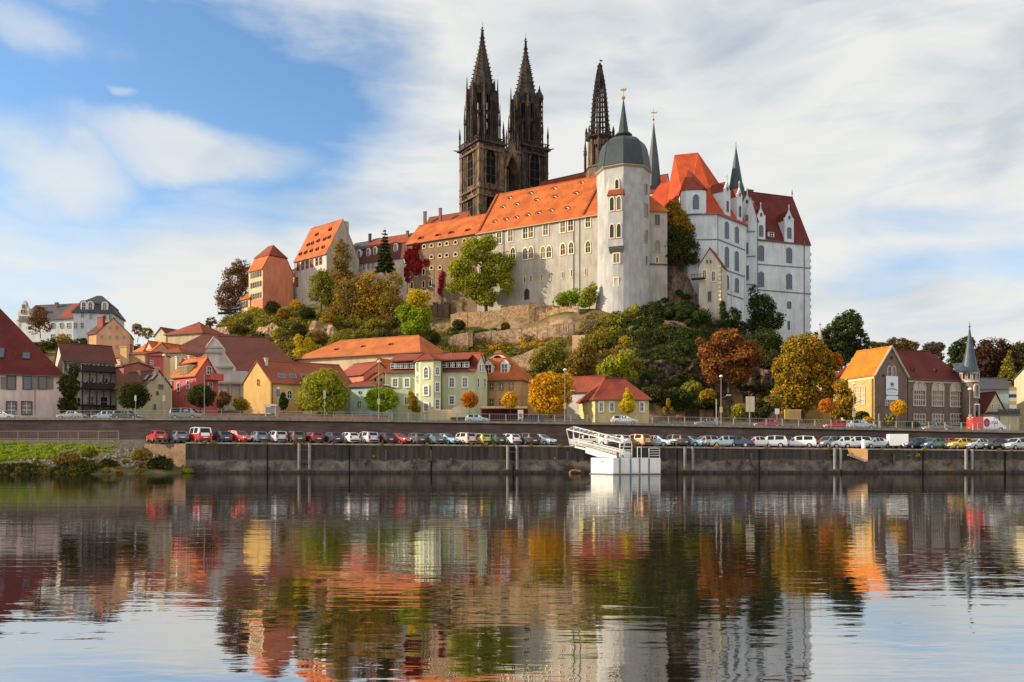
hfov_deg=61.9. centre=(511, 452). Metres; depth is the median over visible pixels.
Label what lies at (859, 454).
quay ramp
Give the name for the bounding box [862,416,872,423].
shrub
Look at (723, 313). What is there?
yew tree
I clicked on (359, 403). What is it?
window
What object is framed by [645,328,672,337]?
shrub
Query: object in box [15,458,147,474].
bank weeds
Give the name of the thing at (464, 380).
window
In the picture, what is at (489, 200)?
window
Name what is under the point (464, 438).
parked car
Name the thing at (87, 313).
school
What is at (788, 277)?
window
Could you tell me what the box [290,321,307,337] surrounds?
shrub
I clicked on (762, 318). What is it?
yew tree
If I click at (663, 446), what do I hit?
quay weeds
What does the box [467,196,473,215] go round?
window
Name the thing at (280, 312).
shrub
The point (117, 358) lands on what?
town house
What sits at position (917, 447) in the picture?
parked car
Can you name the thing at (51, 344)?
bushes
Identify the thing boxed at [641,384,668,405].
shrub
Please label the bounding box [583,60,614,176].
cathedral tower
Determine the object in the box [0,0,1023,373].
sky
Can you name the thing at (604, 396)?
pavilion
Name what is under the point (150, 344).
town house
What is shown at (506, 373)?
tan house
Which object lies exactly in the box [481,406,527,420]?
market stall
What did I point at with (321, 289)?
broadleaf tree
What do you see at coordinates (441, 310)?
retaining wall
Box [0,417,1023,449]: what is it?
road wall
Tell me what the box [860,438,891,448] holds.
parked car
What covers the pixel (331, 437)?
parked car
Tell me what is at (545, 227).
window
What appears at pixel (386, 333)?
shrub
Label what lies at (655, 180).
slate spire
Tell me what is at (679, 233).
broadleaf tree
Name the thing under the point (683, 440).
parked car
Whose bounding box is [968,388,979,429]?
street lamp
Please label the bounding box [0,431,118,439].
path railing
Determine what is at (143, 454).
bush
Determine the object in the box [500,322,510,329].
shrub
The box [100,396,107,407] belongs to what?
window
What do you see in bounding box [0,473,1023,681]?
river water
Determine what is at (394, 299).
broadleaf tree
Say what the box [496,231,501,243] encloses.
window
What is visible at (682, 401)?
shrub
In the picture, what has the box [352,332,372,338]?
shrub
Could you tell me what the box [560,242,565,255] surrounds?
window
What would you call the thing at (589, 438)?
parked car
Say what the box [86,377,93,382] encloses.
window
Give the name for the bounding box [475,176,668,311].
castle wing
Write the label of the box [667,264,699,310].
ruined bastion
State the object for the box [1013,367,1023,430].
gable house
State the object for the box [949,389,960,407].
window
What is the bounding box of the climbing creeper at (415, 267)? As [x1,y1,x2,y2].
[403,242,428,281]
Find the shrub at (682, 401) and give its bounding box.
[658,387,694,412]
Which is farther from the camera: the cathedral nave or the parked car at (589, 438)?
the cathedral nave
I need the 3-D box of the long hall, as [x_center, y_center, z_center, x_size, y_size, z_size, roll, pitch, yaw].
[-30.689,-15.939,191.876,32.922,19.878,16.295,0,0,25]
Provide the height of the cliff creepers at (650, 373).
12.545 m
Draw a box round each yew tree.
[714,307,749,333]
[719,299,729,318]
[745,284,785,334]
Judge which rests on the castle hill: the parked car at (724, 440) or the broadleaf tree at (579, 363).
the broadleaf tree at (579, 363)
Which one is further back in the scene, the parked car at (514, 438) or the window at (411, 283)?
the window at (411, 283)
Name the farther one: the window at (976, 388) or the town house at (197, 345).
the town house at (197, 345)
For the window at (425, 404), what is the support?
in the green house at (444, 380)
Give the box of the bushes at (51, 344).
[34,337,140,357]
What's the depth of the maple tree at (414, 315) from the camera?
228.23 m
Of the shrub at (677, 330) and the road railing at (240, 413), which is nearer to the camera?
the road railing at (240, 413)
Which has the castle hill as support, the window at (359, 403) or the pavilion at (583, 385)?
the pavilion at (583, 385)
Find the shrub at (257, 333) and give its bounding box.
[252,331,264,336]
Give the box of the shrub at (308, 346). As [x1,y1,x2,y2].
[293,334,315,357]
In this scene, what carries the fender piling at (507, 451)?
attached to the quay wall at (218, 457)
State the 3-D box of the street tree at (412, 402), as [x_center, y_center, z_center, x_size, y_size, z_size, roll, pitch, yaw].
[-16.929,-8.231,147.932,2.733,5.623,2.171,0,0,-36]
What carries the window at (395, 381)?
in the green house at (444, 380)
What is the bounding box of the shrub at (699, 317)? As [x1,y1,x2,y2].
[689,309,710,325]
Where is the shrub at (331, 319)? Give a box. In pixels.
[319,312,338,326]
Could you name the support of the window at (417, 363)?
in the green house at (444, 380)
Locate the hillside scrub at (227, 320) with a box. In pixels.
[214,304,567,378]
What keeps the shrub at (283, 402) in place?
on the castle hill
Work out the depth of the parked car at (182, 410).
142.71 m
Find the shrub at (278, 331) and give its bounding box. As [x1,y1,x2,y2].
[271,327,285,339]
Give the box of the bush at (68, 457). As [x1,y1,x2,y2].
[51,450,80,464]
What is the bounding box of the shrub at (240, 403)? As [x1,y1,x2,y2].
[233,396,248,412]
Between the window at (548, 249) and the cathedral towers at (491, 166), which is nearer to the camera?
the window at (548, 249)
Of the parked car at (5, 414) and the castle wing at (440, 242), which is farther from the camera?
the castle wing at (440, 242)
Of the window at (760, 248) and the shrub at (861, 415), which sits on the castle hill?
the shrub at (861, 415)
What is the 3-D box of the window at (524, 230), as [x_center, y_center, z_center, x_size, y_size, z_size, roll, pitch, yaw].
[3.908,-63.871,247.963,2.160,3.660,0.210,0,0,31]
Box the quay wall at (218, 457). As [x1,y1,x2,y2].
[144,442,1023,472]
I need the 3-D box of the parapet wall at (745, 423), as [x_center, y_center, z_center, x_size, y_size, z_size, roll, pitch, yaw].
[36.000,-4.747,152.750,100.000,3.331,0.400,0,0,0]
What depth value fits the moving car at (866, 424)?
142.95 m
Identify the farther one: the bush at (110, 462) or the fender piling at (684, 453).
the fender piling at (684, 453)
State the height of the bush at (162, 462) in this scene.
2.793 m
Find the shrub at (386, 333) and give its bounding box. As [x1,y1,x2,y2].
[373,328,398,337]
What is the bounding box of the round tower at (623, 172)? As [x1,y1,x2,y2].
[595,88,651,313]
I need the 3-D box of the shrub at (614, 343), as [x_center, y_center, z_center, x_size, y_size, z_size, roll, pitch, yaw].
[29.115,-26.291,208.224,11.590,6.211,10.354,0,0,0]
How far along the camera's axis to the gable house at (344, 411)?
159.69 m
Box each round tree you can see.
[115,381,151,412]
[184,384,216,412]
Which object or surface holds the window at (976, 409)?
in the stair turret
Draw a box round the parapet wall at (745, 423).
[544,418,966,429]
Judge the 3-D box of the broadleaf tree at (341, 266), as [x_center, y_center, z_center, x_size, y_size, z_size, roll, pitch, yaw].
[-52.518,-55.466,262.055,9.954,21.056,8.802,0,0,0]
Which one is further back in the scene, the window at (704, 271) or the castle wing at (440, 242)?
the castle wing at (440, 242)
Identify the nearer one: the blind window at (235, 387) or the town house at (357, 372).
the town house at (357, 372)
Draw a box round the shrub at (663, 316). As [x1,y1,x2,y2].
[659,309,675,319]
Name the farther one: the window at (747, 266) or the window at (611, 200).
the window at (747, 266)
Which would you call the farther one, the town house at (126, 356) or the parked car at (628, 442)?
the town house at (126, 356)
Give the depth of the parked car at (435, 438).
126.88 m
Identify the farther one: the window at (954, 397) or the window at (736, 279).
the window at (736, 279)
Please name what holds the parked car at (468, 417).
on the road
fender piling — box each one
[296,443,312,468]
[505,445,519,468]
[682,447,695,468]
[831,448,843,468]
[962,449,974,468]
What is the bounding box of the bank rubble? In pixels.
[20,448,158,469]
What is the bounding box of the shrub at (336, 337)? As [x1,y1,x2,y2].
[328,330,352,343]
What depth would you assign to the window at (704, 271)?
227.21 m
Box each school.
[16,301,79,341]
[71,296,125,342]
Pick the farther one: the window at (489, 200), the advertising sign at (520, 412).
the window at (489, 200)
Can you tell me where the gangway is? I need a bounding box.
[566,426,631,457]
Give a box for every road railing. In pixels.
[0,410,389,419]
[391,412,1023,429]
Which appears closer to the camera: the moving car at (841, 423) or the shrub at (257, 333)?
the moving car at (841, 423)
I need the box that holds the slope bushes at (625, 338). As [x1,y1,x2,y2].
[238,311,671,343]
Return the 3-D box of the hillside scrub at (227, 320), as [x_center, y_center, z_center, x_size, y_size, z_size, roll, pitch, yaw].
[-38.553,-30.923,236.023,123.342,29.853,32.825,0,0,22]
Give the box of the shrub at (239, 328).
[229,323,249,334]
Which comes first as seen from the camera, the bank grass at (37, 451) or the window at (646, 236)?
the bank grass at (37, 451)
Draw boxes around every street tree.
[406,390,420,413]
[460,391,478,414]
[500,391,518,413]
[618,387,635,415]
[662,398,673,415]
[818,398,834,419]
[889,399,907,427]
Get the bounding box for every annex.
[85,316,107,344]
[238,292,250,312]
[985,409,1020,429]
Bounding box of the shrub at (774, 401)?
[762,393,782,414]
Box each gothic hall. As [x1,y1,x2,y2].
[831,366,846,421]
[840,345,909,424]
[895,349,961,425]
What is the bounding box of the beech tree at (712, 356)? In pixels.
[695,327,762,413]
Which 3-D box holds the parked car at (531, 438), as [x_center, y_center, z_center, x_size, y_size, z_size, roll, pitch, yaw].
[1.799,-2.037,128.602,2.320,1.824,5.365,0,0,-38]
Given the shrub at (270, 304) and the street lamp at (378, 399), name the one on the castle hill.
the shrub at (270, 304)
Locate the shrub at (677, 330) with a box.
[673,327,702,338]
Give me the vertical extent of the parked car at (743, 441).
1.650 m
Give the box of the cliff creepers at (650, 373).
[631,357,787,406]
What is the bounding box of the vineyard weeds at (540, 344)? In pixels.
[443,341,555,351]
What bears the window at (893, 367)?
in the gothic hall at (867, 371)
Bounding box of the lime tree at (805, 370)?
[770,332,837,420]
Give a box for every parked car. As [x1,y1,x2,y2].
[0,411,18,416]
[56,411,86,417]
[91,411,113,417]
[112,410,142,417]
[146,430,166,441]
[167,431,188,441]
[169,408,201,417]
[188,427,211,441]
[211,431,232,441]
[226,431,252,442]
[246,431,268,442]
[264,431,287,442]
[281,431,305,442]
[304,432,324,442]
[324,432,343,442]
[337,432,360,443]
[353,432,379,443]
[372,433,395,443]
[384,433,411,443]
[402,433,427,443]
[419,433,445,443]
[434,434,459,444]
[450,433,477,444]
[465,414,488,420]
[467,433,490,444]
[481,434,505,444]
[496,434,521,444]
[511,433,539,444]
[518,415,543,421]
[528,434,556,444]
[570,435,597,444]
[589,434,615,445]
[605,435,631,445]
[610,415,637,422]
[621,434,651,445]
[643,436,673,446]
[659,434,689,446]
[674,436,706,446]
[691,436,717,446]
[709,436,735,446]
[719,436,754,446]
[739,436,770,446]
[756,435,789,447]
[784,436,816,447]
[798,439,823,447]
[815,436,841,447]
[824,436,857,447]
[839,436,871,447]
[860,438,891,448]
[898,438,925,448]
[905,437,929,448]
[919,438,947,448]
[928,438,954,448]
[944,438,971,448]
[963,439,989,449]
[979,438,1007,449]
[1001,438,1023,449]
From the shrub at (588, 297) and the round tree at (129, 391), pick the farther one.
the shrub at (588, 297)
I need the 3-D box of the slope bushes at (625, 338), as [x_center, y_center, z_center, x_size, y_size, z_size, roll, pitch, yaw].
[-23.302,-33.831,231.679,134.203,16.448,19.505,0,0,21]
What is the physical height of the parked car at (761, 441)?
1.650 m
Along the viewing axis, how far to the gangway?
122.87 m
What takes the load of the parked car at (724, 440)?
on the parking pavement
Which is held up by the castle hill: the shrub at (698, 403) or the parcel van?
the shrub at (698, 403)
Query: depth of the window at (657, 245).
232.45 m
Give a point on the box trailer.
(899, 440)
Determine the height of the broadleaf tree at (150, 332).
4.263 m
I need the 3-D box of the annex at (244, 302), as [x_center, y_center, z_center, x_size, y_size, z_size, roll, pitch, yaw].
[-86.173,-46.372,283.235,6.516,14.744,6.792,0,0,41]
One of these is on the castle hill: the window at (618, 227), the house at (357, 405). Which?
the house at (357, 405)
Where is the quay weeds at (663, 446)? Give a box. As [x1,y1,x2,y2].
[194,440,1012,470]
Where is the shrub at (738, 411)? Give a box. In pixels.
[731,402,748,421]
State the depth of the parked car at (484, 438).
126.85 m
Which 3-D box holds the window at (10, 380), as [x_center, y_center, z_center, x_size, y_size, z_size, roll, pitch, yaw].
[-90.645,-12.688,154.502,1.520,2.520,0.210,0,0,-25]
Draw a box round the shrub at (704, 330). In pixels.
[693,326,713,339]
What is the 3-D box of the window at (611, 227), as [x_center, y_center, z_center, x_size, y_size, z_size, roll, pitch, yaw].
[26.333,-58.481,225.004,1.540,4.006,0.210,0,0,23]
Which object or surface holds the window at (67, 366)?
in the balcony house at (96, 379)
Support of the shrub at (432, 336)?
on the castle hill
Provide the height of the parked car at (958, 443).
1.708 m
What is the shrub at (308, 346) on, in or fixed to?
on the castle hill
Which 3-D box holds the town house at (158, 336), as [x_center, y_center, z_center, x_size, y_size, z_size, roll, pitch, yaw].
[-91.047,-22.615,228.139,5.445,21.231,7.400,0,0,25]
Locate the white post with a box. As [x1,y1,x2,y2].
[861,439,865,447]
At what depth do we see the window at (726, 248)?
238.93 m
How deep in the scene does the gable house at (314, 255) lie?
282.07 m
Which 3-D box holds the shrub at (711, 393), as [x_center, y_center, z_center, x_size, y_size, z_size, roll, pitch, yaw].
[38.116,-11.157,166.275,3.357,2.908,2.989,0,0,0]
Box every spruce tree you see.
[373,230,395,275]
[996,349,1016,383]
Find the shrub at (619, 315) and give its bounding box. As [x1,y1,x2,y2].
[588,309,634,331]
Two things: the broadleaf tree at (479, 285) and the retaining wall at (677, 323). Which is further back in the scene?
the broadleaf tree at (479, 285)
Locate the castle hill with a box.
[33,299,809,422]
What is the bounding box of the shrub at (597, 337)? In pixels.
[578,329,613,351]
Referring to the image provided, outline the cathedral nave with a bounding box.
[539,172,585,185]
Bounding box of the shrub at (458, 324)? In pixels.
[452,319,465,331]
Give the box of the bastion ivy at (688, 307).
[648,289,700,326]
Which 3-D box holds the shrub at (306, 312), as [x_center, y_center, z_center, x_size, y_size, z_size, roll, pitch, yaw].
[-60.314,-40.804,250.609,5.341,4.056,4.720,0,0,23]
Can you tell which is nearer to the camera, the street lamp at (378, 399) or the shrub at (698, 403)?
the street lamp at (378, 399)
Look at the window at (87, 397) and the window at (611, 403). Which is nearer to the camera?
the window at (611, 403)
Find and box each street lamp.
[162,354,173,417]
[377,360,388,418]
[563,368,574,421]
[719,375,730,424]
[852,383,863,426]
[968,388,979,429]
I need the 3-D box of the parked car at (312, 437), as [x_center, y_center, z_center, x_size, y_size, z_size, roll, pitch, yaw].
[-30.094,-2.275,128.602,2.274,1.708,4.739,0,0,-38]
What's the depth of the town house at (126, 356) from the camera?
174.54 m
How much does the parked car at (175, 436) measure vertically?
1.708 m
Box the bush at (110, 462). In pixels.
[99,458,119,467]
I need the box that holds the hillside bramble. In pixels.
[222,310,647,377]
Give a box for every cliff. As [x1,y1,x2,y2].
[213,327,229,333]
[255,323,289,342]
[305,321,336,338]
[627,359,790,420]
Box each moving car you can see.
[694,418,722,424]
[754,419,781,425]
[823,420,846,426]
[846,420,875,427]
[922,423,952,428]
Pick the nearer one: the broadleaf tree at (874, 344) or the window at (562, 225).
the broadleaf tree at (874, 344)
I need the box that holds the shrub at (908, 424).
[906,422,919,427]
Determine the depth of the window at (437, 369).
157.63 m
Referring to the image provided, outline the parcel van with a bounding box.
[967,417,1005,429]
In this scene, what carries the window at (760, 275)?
in the white castle at (784, 262)
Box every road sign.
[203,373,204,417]
[276,387,279,395]
[323,390,325,418]
[746,396,754,417]
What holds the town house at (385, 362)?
on the castle hill
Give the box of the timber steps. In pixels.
[556,320,597,335]
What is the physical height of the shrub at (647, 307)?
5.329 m
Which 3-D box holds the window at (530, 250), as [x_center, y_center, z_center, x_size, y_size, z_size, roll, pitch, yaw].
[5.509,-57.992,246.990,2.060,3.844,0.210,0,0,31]
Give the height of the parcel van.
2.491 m
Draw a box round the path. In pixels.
[0,440,173,449]
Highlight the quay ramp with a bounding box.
[847,448,867,461]
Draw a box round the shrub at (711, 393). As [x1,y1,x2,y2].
[699,388,716,400]
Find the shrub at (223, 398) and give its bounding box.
[216,391,231,411]
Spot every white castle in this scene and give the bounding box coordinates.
[666,153,747,330]
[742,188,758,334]
[745,189,811,346]
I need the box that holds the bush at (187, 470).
[182,467,194,472]
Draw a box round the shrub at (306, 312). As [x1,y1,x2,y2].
[298,306,315,318]
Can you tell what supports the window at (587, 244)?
in the castle wing at (546, 236)
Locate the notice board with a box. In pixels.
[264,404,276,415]
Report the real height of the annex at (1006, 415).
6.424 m
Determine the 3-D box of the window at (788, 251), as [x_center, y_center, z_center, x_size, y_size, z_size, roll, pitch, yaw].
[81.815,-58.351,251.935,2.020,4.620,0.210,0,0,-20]
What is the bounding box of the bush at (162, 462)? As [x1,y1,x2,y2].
[146,455,174,469]
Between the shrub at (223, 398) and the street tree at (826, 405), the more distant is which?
the shrub at (223, 398)
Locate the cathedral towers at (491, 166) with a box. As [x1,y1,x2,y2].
[453,22,553,215]
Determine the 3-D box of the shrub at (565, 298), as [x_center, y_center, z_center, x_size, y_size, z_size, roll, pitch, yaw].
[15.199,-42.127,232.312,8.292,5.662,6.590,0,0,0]
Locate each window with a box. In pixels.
[6,376,15,389]
[6,401,16,414]
[21,401,31,414]
[22,376,31,389]
[38,376,46,389]
[65,363,70,370]
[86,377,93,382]
[86,396,93,406]
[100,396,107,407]
[101,377,107,383]
[158,384,163,389]
[186,380,189,388]
[206,366,211,374]
[220,384,228,393]
[232,384,239,403]
[286,390,292,399]
[357,401,361,406]
[392,377,398,387]
[403,377,410,387]
[403,396,408,405]
[410,281,413,288]
[416,362,418,371]
[423,366,428,378]
[423,385,428,395]
[423,402,428,411]
[434,366,439,375]
[434,381,439,392]
[434,398,439,409]
[448,377,455,387]
[448,395,455,404]
[461,377,468,387]
[467,152,473,188]
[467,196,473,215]
[486,147,495,185]
[486,193,493,212]
[489,382,493,389]
[489,398,493,405]
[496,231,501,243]
[499,382,503,389]
[507,229,513,242]
[509,382,513,389]
[510,169,511,191]
[510,247,515,259]
[522,227,528,239]
[522,247,527,260]
[527,226,533,238]
[528,246,533,258]
[530,152,539,187]
[540,246,545,258]
[542,223,548,235]
[546,245,551,258]
[559,221,565,233]
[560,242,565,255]
[567,219,573,231]
[568,241,573,254]
[585,217,590,228]
[585,240,590,253]
[598,401,603,412]
[609,196,614,211]
[609,223,614,238]
[609,401,614,412]
[612,252,619,263]
[614,178,619,189]
[616,195,621,210]
[616,223,621,237]
[639,401,644,412]
[644,202,648,216]
[644,229,648,242]
[645,183,647,194]
[654,214,660,226]
[654,239,660,252]
[702,269,706,280]
[707,291,711,301]
[711,270,715,281]
[725,221,728,238]
[725,246,728,267]
[735,227,738,242]
[735,251,738,270]
[735,278,738,292]
[746,265,748,279]
[758,245,763,260]
[758,271,763,286]
[786,247,791,262]
[786,274,791,288]
[854,386,859,404]
[859,386,865,404]
[885,399,889,405]
[887,365,891,375]
[892,366,895,375]
[913,388,925,405]
[913,413,925,424]
[931,388,943,406]
[932,413,943,423]
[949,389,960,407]
[950,413,960,424]
[973,383,979,397]
[973,403,979,416]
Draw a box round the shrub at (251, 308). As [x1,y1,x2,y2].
[247,305,264,311]
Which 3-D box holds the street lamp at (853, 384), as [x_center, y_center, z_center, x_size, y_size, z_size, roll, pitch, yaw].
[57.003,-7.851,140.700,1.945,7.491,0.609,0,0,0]
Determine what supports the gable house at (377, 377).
on the castle hill
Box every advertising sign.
[518,410,522,418]
[1009,387,1016,408]
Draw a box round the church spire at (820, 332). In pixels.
[817,324,823,343]
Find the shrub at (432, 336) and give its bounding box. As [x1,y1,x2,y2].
[423,329,440,343]
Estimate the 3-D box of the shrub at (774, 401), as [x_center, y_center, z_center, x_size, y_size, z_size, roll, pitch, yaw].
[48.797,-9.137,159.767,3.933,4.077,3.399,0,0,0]
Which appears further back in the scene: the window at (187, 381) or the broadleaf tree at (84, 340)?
the broadleaf tree at (84, 340)
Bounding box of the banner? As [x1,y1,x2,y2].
[886,376,897,399]
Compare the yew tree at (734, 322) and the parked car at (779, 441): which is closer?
the parked car at (779, 441)
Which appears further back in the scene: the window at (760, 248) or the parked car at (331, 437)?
the window at (760, 248)
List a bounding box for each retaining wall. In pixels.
[427,302,450,317]
[448,330,472,352]
[451,300,533,326]
[474,324,573,345]
[510,344,554,370]
[534,301,580,320]
[572,335,585,351]
[658,320,690,328]
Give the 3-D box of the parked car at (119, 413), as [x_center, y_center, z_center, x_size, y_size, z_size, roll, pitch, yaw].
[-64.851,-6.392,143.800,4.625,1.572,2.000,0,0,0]
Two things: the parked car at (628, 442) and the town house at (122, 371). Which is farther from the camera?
the town house at (122, 371)
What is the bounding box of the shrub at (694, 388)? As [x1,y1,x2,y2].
[680,380,702,395]
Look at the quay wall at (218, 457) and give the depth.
125.01 m
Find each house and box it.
[0,309,65,417]
[54,342,116,417]
[96,317,134,355]
[114,361,154,409]
[114,369,172,417]
[115,350,134,365]
[118,341,168,360]
[120,346,170,382]
[143,340,185,350]
[144,351,163,374]
[153,327,176,342]
[160,346,197,407]
[163,322,222,344]
[170,355,223,412]
[182,334,237,356]
[241,358,352,413]
[248,245,293,309]
[293,219,359,304]
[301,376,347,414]
[344,361,386,382]
[346,381,395,419]
[353,372,384,384]
[354,233,371,284]
[362,230,412,299]
[376,358,390,366]
[384,351,488,419]
[423,208,471,223]
[485,350,537,413]
[650,174,669,195]
[691,247,727,322]
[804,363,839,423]
[979,377,1013,408]
[979,391,1004,416]
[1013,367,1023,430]
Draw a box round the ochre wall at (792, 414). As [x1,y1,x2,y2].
[784,410,800,418]
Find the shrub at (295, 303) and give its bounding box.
[290,299,301,309]
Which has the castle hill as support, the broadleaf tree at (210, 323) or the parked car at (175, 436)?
the broadleaf tree at (210, 323)
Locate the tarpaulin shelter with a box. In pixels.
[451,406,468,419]
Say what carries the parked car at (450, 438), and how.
on the parking pavement
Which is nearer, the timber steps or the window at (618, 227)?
the timber steps
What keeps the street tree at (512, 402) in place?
on the road
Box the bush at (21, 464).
[10,461,41,470]
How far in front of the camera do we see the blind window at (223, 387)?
178.62 m
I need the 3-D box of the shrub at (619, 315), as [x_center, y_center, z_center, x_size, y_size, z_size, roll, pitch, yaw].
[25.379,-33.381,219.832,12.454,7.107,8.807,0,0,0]
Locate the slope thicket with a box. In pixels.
[245,315,402,343]
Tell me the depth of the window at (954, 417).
166.76 m
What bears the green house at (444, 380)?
on the castle hill
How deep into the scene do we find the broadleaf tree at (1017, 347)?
216.04 m
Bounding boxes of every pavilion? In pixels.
[565,375,606,418]
[576,378,651,422]
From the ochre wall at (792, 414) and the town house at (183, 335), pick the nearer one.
the ochre wall at (792, 414)
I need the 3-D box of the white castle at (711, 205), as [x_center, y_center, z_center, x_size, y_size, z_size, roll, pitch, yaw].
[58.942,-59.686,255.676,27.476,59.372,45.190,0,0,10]
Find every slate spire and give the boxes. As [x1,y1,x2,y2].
[649,108,660,189]
[729,148,744,202]
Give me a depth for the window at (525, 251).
247.99 m
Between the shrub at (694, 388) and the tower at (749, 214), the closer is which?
the shrub at (694, 388)
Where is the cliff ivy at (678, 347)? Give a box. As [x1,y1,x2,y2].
[610,308,796,413]
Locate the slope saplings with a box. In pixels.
[233,313,632,367]
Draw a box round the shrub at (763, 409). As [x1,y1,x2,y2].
[750,397,772,421]
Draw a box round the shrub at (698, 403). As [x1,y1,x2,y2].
[691,397,721,411]
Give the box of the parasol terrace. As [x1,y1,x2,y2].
[218,305,240,315]
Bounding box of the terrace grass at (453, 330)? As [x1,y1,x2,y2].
[447,327,539,358]
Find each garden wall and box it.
[201,414,387,418]
[428,410,451,419]
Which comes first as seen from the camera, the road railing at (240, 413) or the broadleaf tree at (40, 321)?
the road railing at (240, 413)
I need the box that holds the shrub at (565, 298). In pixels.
[553,288,580,307]
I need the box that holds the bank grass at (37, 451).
[0,440,115,460]
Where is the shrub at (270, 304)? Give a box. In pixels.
[263,300,281,313]
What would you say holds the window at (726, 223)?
in the white castle at (711, 205)
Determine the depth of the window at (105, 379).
170.36 m
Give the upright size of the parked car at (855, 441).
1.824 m
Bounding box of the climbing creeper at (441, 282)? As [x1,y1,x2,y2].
[437,270,444,303]
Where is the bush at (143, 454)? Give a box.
[130,447,152,463]
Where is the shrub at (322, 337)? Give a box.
[305,329,328,343]
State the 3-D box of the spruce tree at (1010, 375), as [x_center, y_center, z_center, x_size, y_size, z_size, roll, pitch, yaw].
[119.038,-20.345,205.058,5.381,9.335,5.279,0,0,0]
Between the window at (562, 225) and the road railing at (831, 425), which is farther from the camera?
the window at (562, 225)
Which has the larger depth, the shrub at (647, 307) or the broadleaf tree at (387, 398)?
the shrub at (647, 307)
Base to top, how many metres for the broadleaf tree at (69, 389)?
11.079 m
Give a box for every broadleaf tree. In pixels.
[26,305,52,337]
[55,333,72,342]
[56,362,80,413]
[66,337,86,343]
[131,323,142,342]
[141,327,153,339]
[205,316,216,327]
[213,258,250,311]
[293,367,351,415]
[306,268,340,312]
[325,272,372,319]
[329,237,356,298]
[349,271,394,325]
[364,386,400,414]
[371,270,403,328]
[446,234,515,310]
[528,337,568,372]
[564,340,598,377]
[595,348,637,380]
[665,199,700,271]
[814,309,870,369]
[828,378,856,420]
[869,341,886,348]
[883,337,919,349]
[921,341,945,360]
[945,336,975,372]
[958,336,1021,384]
[1008,341,1023,385]
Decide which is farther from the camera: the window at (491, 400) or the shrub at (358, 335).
the shrub at (358, 335)
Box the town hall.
[201,336,293,410]
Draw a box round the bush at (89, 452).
[79,447,98,460]
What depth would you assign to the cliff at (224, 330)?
251.40 m
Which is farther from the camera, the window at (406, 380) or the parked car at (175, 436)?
the window at (406, 380)
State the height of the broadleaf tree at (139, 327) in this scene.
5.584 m
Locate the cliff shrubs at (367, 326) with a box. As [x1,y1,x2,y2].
[230,315,384,348]
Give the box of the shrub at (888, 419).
[883,413,895,427]
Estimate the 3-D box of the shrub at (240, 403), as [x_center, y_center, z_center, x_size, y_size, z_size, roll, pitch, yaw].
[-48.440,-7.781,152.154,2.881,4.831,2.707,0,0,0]
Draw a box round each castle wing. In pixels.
[405,214,485,313]
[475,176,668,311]
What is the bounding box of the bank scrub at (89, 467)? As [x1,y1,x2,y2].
[0,461,98,474]
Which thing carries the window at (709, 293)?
in the gate house at (713, 270)
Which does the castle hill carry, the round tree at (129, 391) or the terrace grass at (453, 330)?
the terrace grass at (453, 330)
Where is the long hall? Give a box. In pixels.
[293,335,442,370]
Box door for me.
[524,289,528,299]
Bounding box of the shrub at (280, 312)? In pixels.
[276,307,290,318]
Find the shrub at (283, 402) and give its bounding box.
[278,392,288,413]
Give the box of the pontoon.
[589,447,661,473]
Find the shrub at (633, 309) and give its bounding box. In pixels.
[624,303,639,317]
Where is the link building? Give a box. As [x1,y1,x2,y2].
[651,182,669,206]
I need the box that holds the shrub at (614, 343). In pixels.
[608,332,635,348]
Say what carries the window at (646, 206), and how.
in the round tower at (623, 172)
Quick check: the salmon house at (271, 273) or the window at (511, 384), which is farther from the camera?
the salmon house at (271, 273)
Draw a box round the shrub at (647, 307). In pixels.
[639,301,664,316]
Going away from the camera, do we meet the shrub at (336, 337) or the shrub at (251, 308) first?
the shrub at (336, 337)
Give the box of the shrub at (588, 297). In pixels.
[578,281,597,309]
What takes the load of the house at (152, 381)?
on the castle hill
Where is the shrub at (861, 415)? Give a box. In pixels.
[846,411,873,421]
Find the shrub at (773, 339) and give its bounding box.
[745,327,784,352]
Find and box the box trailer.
[886,434,907,448]
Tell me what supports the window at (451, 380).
in the green house at (444, 380)
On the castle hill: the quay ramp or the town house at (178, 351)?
the town house at (178, 351)
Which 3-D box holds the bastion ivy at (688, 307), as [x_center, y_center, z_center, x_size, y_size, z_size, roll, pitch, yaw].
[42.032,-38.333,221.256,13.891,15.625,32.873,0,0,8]
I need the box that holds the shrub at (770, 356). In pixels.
[753,346,782,371]
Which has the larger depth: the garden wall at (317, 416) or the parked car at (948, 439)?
the garden wall at (317, 416)
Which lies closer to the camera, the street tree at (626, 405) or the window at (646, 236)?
the street tree at (626, 405)
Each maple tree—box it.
[395,288,432,335]
[527,370,576,417]
[816,351,844,397]
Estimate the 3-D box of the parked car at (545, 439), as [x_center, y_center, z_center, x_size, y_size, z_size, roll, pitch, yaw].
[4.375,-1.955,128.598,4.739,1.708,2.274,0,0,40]
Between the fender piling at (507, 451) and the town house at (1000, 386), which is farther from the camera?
the town house at (1000, 386)
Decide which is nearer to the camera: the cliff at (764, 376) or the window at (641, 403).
the window at (641, 403)
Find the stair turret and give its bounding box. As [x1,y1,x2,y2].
[952,323,979,425]
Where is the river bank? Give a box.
[0,443,183,474]
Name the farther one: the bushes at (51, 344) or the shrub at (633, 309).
the bushes at (51, 344)

